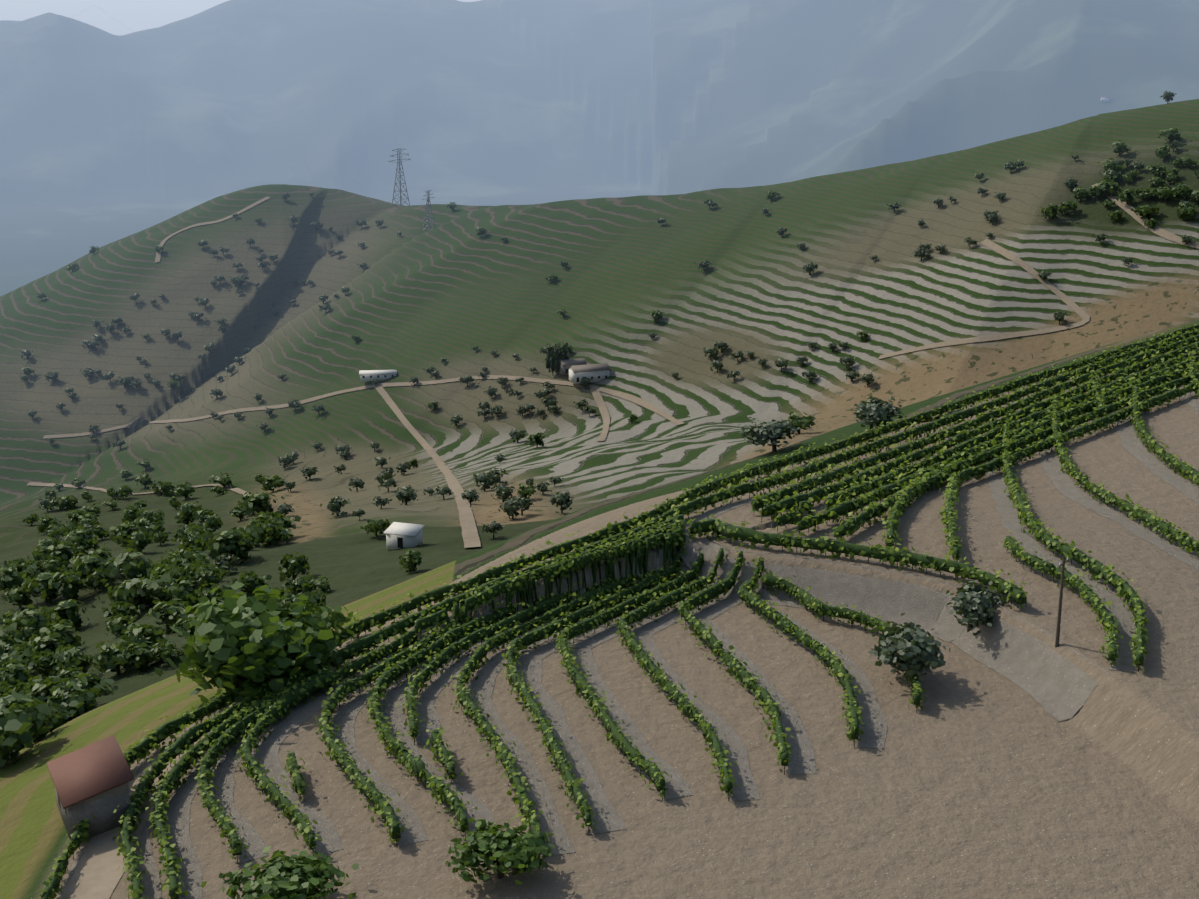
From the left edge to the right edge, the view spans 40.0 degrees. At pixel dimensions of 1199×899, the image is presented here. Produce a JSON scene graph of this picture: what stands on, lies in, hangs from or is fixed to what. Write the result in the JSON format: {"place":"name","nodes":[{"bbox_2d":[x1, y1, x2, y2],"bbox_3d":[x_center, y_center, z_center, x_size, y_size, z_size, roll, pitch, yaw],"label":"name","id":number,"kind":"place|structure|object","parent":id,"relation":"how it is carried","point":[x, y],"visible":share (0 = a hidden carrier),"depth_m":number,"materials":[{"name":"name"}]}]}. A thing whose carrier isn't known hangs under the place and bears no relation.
{"place":"outdoors","nodes":[
{"label":"outdoors","id":0,"kind":"place"},
{"bbox_2d":[0,0,1198,898],"bbox_3d":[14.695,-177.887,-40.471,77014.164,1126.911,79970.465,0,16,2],"label":"ground","id":1,"kind":"structure","parent":0,"point":[591,141],"depth_m":686.10,"materials":[{"name":"brown soil"}]},
{"bbox_2d":[47,735,133,840],"bbox_3d":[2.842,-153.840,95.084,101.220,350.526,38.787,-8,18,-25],"label":"stone hut","id":2,"kind":"object","parent":1,"relation":"on","point":[91,780],"visible":0.96,"depth_m":106.50,"materials":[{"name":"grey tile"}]},
{"bbox_2d":[59,731,217,898],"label":"dirt track","id":3,"kind":"structure","parent":1,"relation":"on","point":[97,875],"depth_m":102.58,"materials":[{"name":"beige soil"}]},
{"bbox_2d":[359,370,396,380],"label":"white farmhouse","id":4,"kind":"object","parent":1,"relation":"on","point":[372,375],"visible":0.94,"depth_m":729.57,"materials":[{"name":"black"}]},
{"bbox_2d":[388,148,410,205],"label":"pylon","id":5,"kind":"object","parent":1,"relation":"on","point":[400,199],"visible":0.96,"depth_m":975.98,"materials":[{"name":"silver metal"}]},
{"bbox_2d":[384,522,424,549],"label":"hut","id":6,"kind":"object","parent":1,"relation":"on","point":[399,535],"depth_m":300.32,"materials":[{"name":"white paint"}]},
{"bbox_2d":[422,190,434,230],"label":"pylon","id":7,"kind":"object","parent":1,"relation":"on","point":[428,209],"visible":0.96,"depth_m":897.55,"materials":[{"name":"silver metal"}]},
{"bbox_2d":[559,358,586,374],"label":"farm barn","id":8,"kind":"structure","parent":1,"relation":"on","point":[565,364],"depth_m":674.24,"materials":[{"name":"stone"}]},
{"bbox_2d":[568,363,610,383],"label":"farm house","id":9,"kind":"structure","parent":1,"relation":"on","point":[595,372],"depth_m":663.48,"materials":[{"name":"white paint"}]},
{"bbox_2d":[0,91,1198,898],"bbox_3d":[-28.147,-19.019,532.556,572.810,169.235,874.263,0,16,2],"label":"trees","id":10,"kind":"object","parent":1,"relation":"on","point":[250,639],"visible":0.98,"depth_m":273.93,"materials":[{"name":"green plant"}]},
{"bbox_2d":[57,343,1198,898],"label":"terrace platforms","id":11,"kind":"object","parent":1,"relation":"on","point":[1051,681],"visible":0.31,"depth_m":119.99,"materials":[{"name":"brown soil"}]},
{"bbox_2d":[31,324,1198,898],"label":"vine leaves","id":12,"kind":"object","parent":11,"relation":"on","point":[1137,386],"visible":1,"depth_m":133.99,"materials":[{"name":"green plant"}]},
{"bbox_2d":[1055,556,1067,647],"bbox_3d":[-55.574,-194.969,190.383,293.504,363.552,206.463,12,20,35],"label":"line pole","id":13,"kind":"object","parent":1,"relation":"on","point":[1064,561],"visible":0.96,"depth_m":117.76,"materials":[{"name":"brown wood"}]},
{"bbox_2d":[1101,96,1109,100],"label":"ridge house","id":14,"kind":"structure","parent":1,"relation":"on","point":[1105,98],"depth_m":2280.95,"materials":[{"name":"tile"}]},
{"bbox_2d":[27,183,1198,547],"bbox_3d":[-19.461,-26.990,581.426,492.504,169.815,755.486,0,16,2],"label":"hill roads","id":15,"kind":"structure","parent":0,"point":[469,527],"depth_m":624.32,"materials":[{"name":"beige soil"}]}
]}

